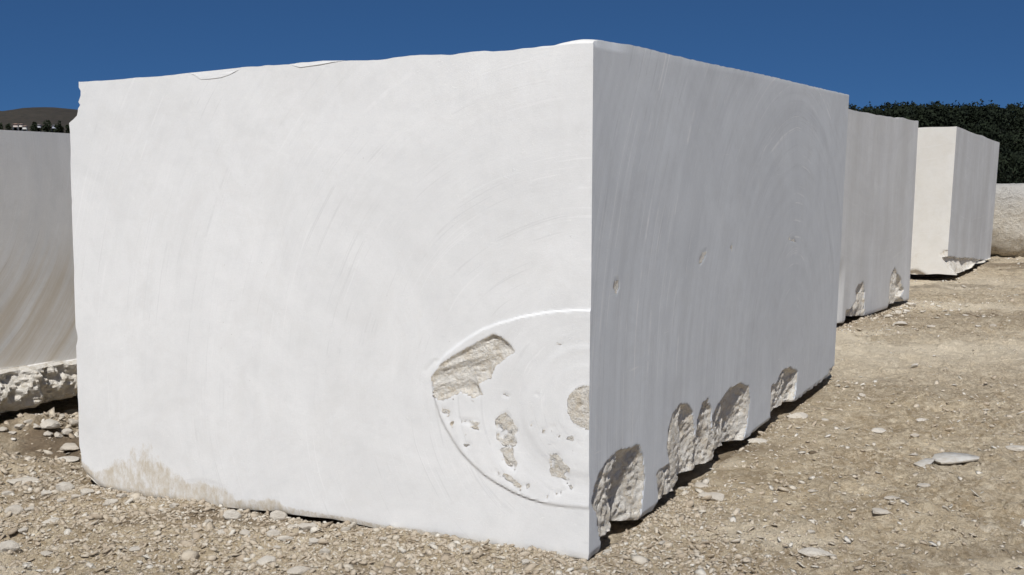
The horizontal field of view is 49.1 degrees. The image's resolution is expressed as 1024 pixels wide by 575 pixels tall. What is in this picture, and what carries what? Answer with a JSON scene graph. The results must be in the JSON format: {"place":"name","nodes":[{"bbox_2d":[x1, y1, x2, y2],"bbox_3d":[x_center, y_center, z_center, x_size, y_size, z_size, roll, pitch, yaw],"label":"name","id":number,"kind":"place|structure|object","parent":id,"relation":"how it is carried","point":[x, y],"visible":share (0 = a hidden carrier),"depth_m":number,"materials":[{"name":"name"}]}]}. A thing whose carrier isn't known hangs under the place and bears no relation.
{"place":"outdoors","nodes":[
{"label":"outdoors","id":0,"kind":"place"},
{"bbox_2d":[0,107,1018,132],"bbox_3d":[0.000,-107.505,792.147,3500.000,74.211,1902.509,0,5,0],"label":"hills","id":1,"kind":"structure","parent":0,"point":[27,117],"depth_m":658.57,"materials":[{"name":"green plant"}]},
{"bbox_2d":[5,123,11,129],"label":"tree","id":2,"kind":"object","parent":1,"relation":"on","point":[8,127],"visible":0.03,"depth_m":163.43,"materials":[{"name":"green plant"}]},
{"bbox_2d":[12,123,18,130],"bbox_3d":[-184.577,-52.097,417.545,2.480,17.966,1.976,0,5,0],"label":"house","id":3,"kind":"structure","parent":1,"relation":"on","point":[15,127],"depth_m":416.24,"materials":[{"name":"beige"}]},
{"bbox_2d":[64,124,69,132],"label":"tree","id":4,"kind":"object","parent":1,"relation":"on","point":[67,127],"visible":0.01,"depth_m":148.50,"materials":[{"name":"green plant"}]},
{"bbox_2d":[0,256,1023,574],"bbox_3d":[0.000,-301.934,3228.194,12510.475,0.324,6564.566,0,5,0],"label":"ground","id":5,"kind":"structure","parent":0,"point":[884,366],"depth_m":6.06,"materials":[{"name":"beige gravel"}]},
{"bbox_2d":[0,427,7,430],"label":"stone","id":6,"kind":"object","parent":5,"relation":"on","point":[3,428],"visible":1,"depth_m":6.75,"materials":[{"name":"white stone"}]},
{"bbox_2d":[1,491,13,495],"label":"stone","id":7,"kind":"object","parent":5,"relation":"on","point":[5,493],"visible":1,"depth_m":5.69,"materials":[{"name":"beige stone"}]},
{"bbox_2d":[0,540,19,552],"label":"stone","id":8,"kind":"object","parent":5,"relation":"on","point":[7,545],"visible":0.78,"depth_m":4.87,"materials":[{"name":"beige stone"}]},
{"bbox_2d":[4,504,22,514],"bbox_3d":[-2.416,1.080,5.440,0.090,0.047,0.069,-1,13,-9],"label":"stone","id":9,"kind":"object","parent":5,"relation":"on","point":[16,509],"visible":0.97,"depth_m":5.42,"materials":[{"name":"beige stone"}]},
{"bbox_2d":[14,424,24,428],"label":"stone","id":10,"kind":"object","parent":5,"relation":"on","point":[18,426],"visible":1,"depth_m":6.78,"materials":[{"name":"beige stone"}]},
{"bbox_2d":[6,476,38,484],"bbox_3d":[-2.595,1.024,5.921,0.162,0.037,0.125,3,6,29],"label":"stone","id":11,"kind":"object","parent":5,"relation":"on","point":[23,480],"visible":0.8,"depth_m":5.91,"materials":[{"name":"beige stone"}]},
{"bbox_2d":[17,527,27,532],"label":"stone","id":12,"kind":"object","parent":5,"relation":"on","point":[22,530],"visible":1,"depth_m":5.08,"materials":[{"name":"beige stone"}]},
{"bbox_2d":[23,419,32,423],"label":"stone","id":13,"kind":"object","parent":5,"relation":"on","point":[27,421],"visible":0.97,"depth_m":6.87,"materials":[{"name":"beige stone"}]},
{"bbox_2d":[24,506,33,510],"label":"stone","id":14,"kind":"object","parent":5,"relation":"on","point":[30,508],"visible":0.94,"depth_m":5.43,"materials":[{"name":"beige stone"}]},
{"bbox_2d":[29,121,38,131],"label":"tree","id":15,"kind":"object","parent":5,"relation":"on","point":[33,127],"visible":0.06,"depth_m":158.38,"materials":[{"name":"green plant"}]},
{"bbox_2d":[0,130,77,414],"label":"marble block","id":16,"kind":"object","parent":5,"relation":"on","point":[38,344],"depth_m":7.31,"materials":[{"name":"white stone"}]},
{"bbox_2d":[39,119,51,131],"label":"tree","id":17,"kind":"object","parent":5,"relation":"on","point":[46,127],"visible":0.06,"depth_m":148.42,"materials":[{"name":"green plant"}]},
{"bbox_2d":[41,490,51,495],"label":"stone","id":18,"kind":"object","parent":5,"relation":"on","point":[44,492],"visible":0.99,"depth_m":5.66,"materials":[{"name":"beige stone"}]},
{"bbox_2d":[40,551,52,554],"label":"stone","id":19,"kind":"object","parent":5,"relation":"on","point":[46,552],"visible":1,"depth_m":4.78,"materials":[{"name":"white stone"}]},
{"bbox_2d":[43,431,52,436],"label":"stone","id":20,"kind":"object","parent":5,"relation":"on","point":[47,433],"visible":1,"depth_m":6.75,"materials":[{"name":"white stone"}]},
{"bbox_2d":[40,419,59,428],"bbox_3d":[-2.824,0.835,6.846,0.118,0.061,0.118,2,4,26],"label":"stone","id":21,"kind":"object","parent":5,"relation":"on","point":[49,424],"visible":1,"depth_m":6.81,"materials":[{"name":"white stone"}]},
{"bbox_2d":[41,517,59,523],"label":"stone","id":22,"kind":"object","parent":5,"relation":"on","point":[49,520],"visible":0.81,"depth_m":5.29,"materials":[{"name":"beige stone"}]},
{"bbox_2d":[53,120,63,132],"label":"tree","id":23,"kind":"object","parent":5,"relation":"on","point":[59,128],"visible":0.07,"depth_m":150.41,"materials":[{"name":"green plant"}]},
{"bbox_2d":[54,432,62,437],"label":"stone","id":24,"kind":"object","parent":5,"relation":"on","point":[57,435],"visible":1,"depth_m":6.80,"materials":[{"name":"white stone"}]},
{"bbox_2d":[57,498,65,502],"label":"stone","id":25,"kind":"object","parent":5,"relation":"on","point":[59,500],"visible":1,"depth_m":5.56,"materials":[{"name":"beige stone"}]},
{"bbox_2d":[55,482,74,491],"bbox_3d":[-2.290,1.026,5.746,0.092,0.059,0.082,4,6,33],"label":"stone","id":26,"kind":"object","parent":5,"relation":"on","point":[64,486],"visible":0.91,"depth_m":5.71,"materials":[{"name":"beige stone"}]},
{"bbox_2d":[61,428,73,434],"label":"stone","id":27,"kind":"object","parent":5,"relation":"on","point":[66,431],"visible":0.93,"depth_m":6.85,"materials":[{"name":"white stone"}]},
{"bbox_2d":[57,456,79,461],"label":"stone","id":28,"kind":"object","parent":5,"relation":"on","point":[71,458],"visible":0.91,"depth_m":6.38,"materials":[{"name":"beige stone"}]},
{"bbox_2d":[60,443,79,449],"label":"stone","id":29,"kind":"object","parent":5,"relation":"on","point":[69,446],"visible":1,"depth_m":6.62,"materials":[{"name":"beige stone"}]},
{"bbox_2d":[63,409,77,413],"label":"stone","id":30,"kind":"object","parent":5,"relation":"on","point":[70,411],"visible":0.66,"depth_m":7.99,"materials":[{"name":"grey stone"}]},
{"bbox_2d":[67,418,78,425],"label":"stone","id":31,"kind":"object","parent":5,"relation":"on","point":[73,422],"visible":0.74,"depth_m":7.04,"materials":[{"name":"beige stone"}]},
{"bbox_2d":[71,494,80,498],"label":"stone","id":32,"kind":"object","parent":5,"relation":"on","point":[73,496],"visible":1,"depth_m":5.61,"materials":[{"name":"beige stone"}]},
{"bbox_2d":[80,488,93,495],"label":"stone","id":33,"kind":"object","parent":5,"relation":"on","point":[84,491],"visible":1,"depth_m":5.64,"materials":[{"name":"beige stone"}]},
{"bbox_2d":[104,499,118,503],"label":"stone","id":34,"kind":"object","parent":5,"relation":"on","point":[111,501],"visible":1,"depth_m":5.55,"materials":[{"name":"beige stone"}]},
{"bbox_2d":[116,493,126,497],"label":"stone","id":35,"kind":"object","parent":5,"relation":"on","point":[121,495],"visible":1,"depth_m":5.61,"materials":[{"name":"beige stone"}]},
{"bbox_2d":[129,546,140,551],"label":"stone","id":36,"kind":"object","parent":5,"relation":"on","point":[133,549],"visible":1,"depth_m":4.86,"materials":[{"name":"beige stone"}]},
{"bbox_2d":[169,503,178,507],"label":"stone","id":37,"kind":"object","parent":5,"relation":"on","point":[172,505],"visible":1,"depth_m":5.48,"materials":[{"name":"beige stone"}]},
{"bbox_2d":[216,529,225,534],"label":"stone","id":38,"kind":"object","parent":5,"relation":"on","point":[220,531],"visible":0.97,"depth_m":5.12,"materials":[{"name":"beige stone"}]},
{"bbox_2d":[223,509,240,519],"bbox_3d":[-1.321,1.072,5.281,0.087,0.048,0.067,5,7,-15],"label":"stone","id":39,"kind":"object","parent":5,"relation":"on","point":[229,514],"visible":1,"depth_m":5.26,"materials":[{"name":"white stone"}]},
{"bbox_2d":[239,529,249,534],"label":"stone","id":40,"kind":"object","parent":5,"relation":"on","point":[244,532],"visible":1,"depth_m":5.09,"materials":[{"name":"beige stone"}]},
{"bbox_2d":[256,555,275,564],"bbox_3d":[-1.034,1.166,4.766,0.106,0.028,0.091,3,5,27],"label":"stone","id":41,"kind":"object","parent":5,"relation":"on","point":[263,560],"visible":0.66,"depth_m":4.75,"materials":[{"name":"white stone"}]},
{"bbox_2d":[266,529,280,536],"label":"stone","id":42,"kind":"object","parent":5,"relation":"on","point":[271,532],"visible":0.94,"depth_m":5.06,"materials":[{"name":"beige stone"}]},
{"bbox_2d":[269,510,286,520],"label":"stone","id":43,"kind":"object","parent":5,"relation":"on","point":[277,515],"visible":0.98,"depth_m":5.31,"materials":[{"name":"white stone"}]},
{"bbox_2d":[279,535,293,540],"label":"stone","id":44,"kind":"object","parent":5,"relation":"on","point":[286,537],"visible":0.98,"depth_m":5.01,"materials":[{"name":"beige stone"}]},
{"bbox_2d":[287,566,312,574],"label":"stone","id":45,"kind":"object","parent":5,"relation":"on","point":[297,570],"visible":0.99,"depth_m":4.54,"materials":[{"name":"white stone"}]},
{"bbox_2d":[297,523,316,530],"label":"stone","id":46,"kind":"object","parent":5,"relation":"on","point":[305,526],"visible":0.96,"depth_m":5.09,"materials":[{"name":"beige stone"}]},
{"bbox_2d":[309,538,318,544],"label":"stone","id":47,"kind":"object","parent":5,"relation":"on","point":[312,541],"visible":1,"depth_m":4.92,"materials":[{"name":"beige stone"}]},
{"bbox_2d":[319,548,329,553],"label":"stone","id":48,"kind":"object","parent":5,"relation":"on","point":[324,550],"visible":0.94,"depth_m":4.82,"materials":[{"name":"beige stone"}]},
{"bbox_2d":[341,527,350,530],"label":"stone","id":49,"kind":"object","parent":5,"relation":"on","point":[345,528],"visible":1,"depth_m":5.10,"materials":[{"name":"beige stone"}]},
{"bbox_2d":[69,39,848,559],"bbox_3d":[0.209,-0.243,7.415,2.885,2.307,5.190,3,6,27],"label":"marble block","id":50,"kind":"object","parent":5,"relation":"on","point":[571,297],"depth_m":5.23,"materials":[{"name":"white stone"}]},
{"bbox_2d":[462,545,472,550],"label":"stone","id":51,"kind":"object","parent":5,"relation":"on","point":[466,546],"visible":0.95,"depth_m":4.80,"materials":[{"name":"beige stone"}]},
{"bbox_2d":[522,559,531,564],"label":"stone","id":52,"kind":"object","parent":5,"relation":"on","point":[525,561],"visible":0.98,"depth_m":4.67,"materials":[{"name":"white stone"}]},
{"bbox_2d":[693,482,708,487],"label":"stone","id":53,"kind":"object","parent":5,"relation":"on","point":[700,484],"visible":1,"depth_m":5.88,"materials":[{"name":"beige stone"}]},
{"bbox_2d":[698,492,723,501],"bbox_3d":[1.013,1.066,5.704,0.134,0.031,0.115,1,6,15],"label":"stone","id":54,"kind":"object","parent":5,"relation":"on","point":[716,496],"visible":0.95,"depth_m":5.69,"materials":[{"name":"beige stone"}]},
{"bbox_2d":[748,438,766,442],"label":"stone","id":55,"kind":"object","parent":5,"relation":"on","point":[753,440],"visible":0.94,"depth_m":6.92,"materials":[{"name":"beige stone"}]},
{"bbox_2d":[786,412,807,418],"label":"stone","id":56,"kind":"object","parent":5,"relation":"on","point":[803,415],"visible":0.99,"depth_m":7.61,"materials":[{"name":"beige stone"}]},
{"bbox_2d":[798,547,836,556],"bbox_3d":[1.319,1.145,4.834,0.164,0.038,0.081,1,5,8],"label":"stone","id":57,"kind":"object","parent":5,"relation":"on","point":[810,551],"visible":0.95,"depth_m":4.81,"materials":[{"name":"white stone"}]},
{"bbox_2d":[837,109,917,322],"bbox_3d":[3.513,-0.914,13.731,2.072,2.329,3.210,3,6,33],"label":"marble block","id":58,"kind":"object","parent":5,"relation":"on","point":[878,212],"depth_m":13.03,"materials":[{"name":"white stone"}]},
{"bbox_2d":[871,428,885,432],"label":"stone","id":59,"kind":"object","parent":5,"relation":"on","point":[879,430],"visible":1,"depth_m":7.17,"materials":[{"name":"white stone"}]},
{"bbox_2d":[872,508,889,513],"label":"stone","id":60,"kind":"object","parent":5,"relation":"on","point":[879,511],"visible":1,"depth_m":5.26,"materials":[{"name":"white stone"}]},
{"bbox_2d":[884,496,899,499],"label":"stone","id":61,"kind":"object","parent":5,"relation":"on","point":[888,497],"visible":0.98,"depth_m":5.46,"materials":[{"name":"beige stone"}]},
{"bbox_2d":[893,321,907,324],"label":"stone","id":62,"kind":"object","parent":5,"relation":"on","point":[900,323],"visible":0.94,"depth_m":12.15,"materials":[{"name":"beige stone"}]},
{"bbox_2d":[906,302,916,306],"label":"stone","id":63,"kind":"object","parent":5,"relation":"on","point":[909,304],"visible":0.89,"depth_m":13.97,"materials":[{"name":"beige stone"}]},
{"bbox_2d":[916,418,926,421],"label":"stone","id":64,"kind":"object","parent":5,"relation":"on","point":[920,419],"visible":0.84,"depth_m":7.55,"materials":[{"name":"white stone"}]},
{"bbox_2d":[913,458,934,468],"bbox_3d":[2.292,0.978,6.243,0.081,0.014,0.252,4,6,34],"label":"marble shard","id":65,"kind":"object","parent":5,"relation":"on","point":[923,462],"visible":0.96,"depth_m":6.23,"materials":[{"name":"white stone"}]},
{"bbox_2d":[917,483,930,486],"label":"stone","id":66,"kind":"object","parent":5,"relation":"on","point":[923,484],"visible":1,"depth_m":5.74,"materials":[{"name":"beige stone"}]},
{"bbox_2d":[910,126,999,274],"bbox_3d":[6.898,-1.501,19.278,2.254,2.319,3.631,3,6,33],"label":"marble block","id":67,"kind":"object","parent":5,"relation":"on","point":[955,187],"depth_m":17.52,"materials":[{"name":"white stone"}]},
{"bbox_2d":[932,452,979,463],"bbox_3d":[2.507,0.971,6.394,0.291,0.019,0.198,-2,6,-22],"label":"marble shard","id":68,"kind":"object","parent":5,"relation":"on","point":[948,458],"visible":0.98,"depth_m":6.36,"materials":[{"name":"white stone"}]},
{"bbox_2d":[990,183,1023,257],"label":"rough boulder","id":69,"kind":"object","parent":5,"relation":"on","point":[1008,232],"visible":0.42,"depth_m":21.86,"materials":[{"name":"stone"}]},
{"bbox_2d":[1005,445,1023,450],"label":"stone","id":70,"kind":"object","parent":5,"relation":"on","point":[1016,447],"visible":1,"depth_m":6.61,"materials":[{"name":"beige stone"}]},
{"bbox_2d":[0,0,1023,110],"label":"sky","id":71,"kind":"structure","parent":0,"point":[877,52],"materials":[{"name":"blue"}]},
{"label":"hill slope","id":72,"kind":"structure","parent":0,"visible":0},
{"bbox_2d":[848,99,1023,183],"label":"forest","id":73,"kind":"object","parent":72,"relation":"on","point":[991,121],"visible":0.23,"depth_m":115.88,"materials":[{"name":"green plant"}]}
]}

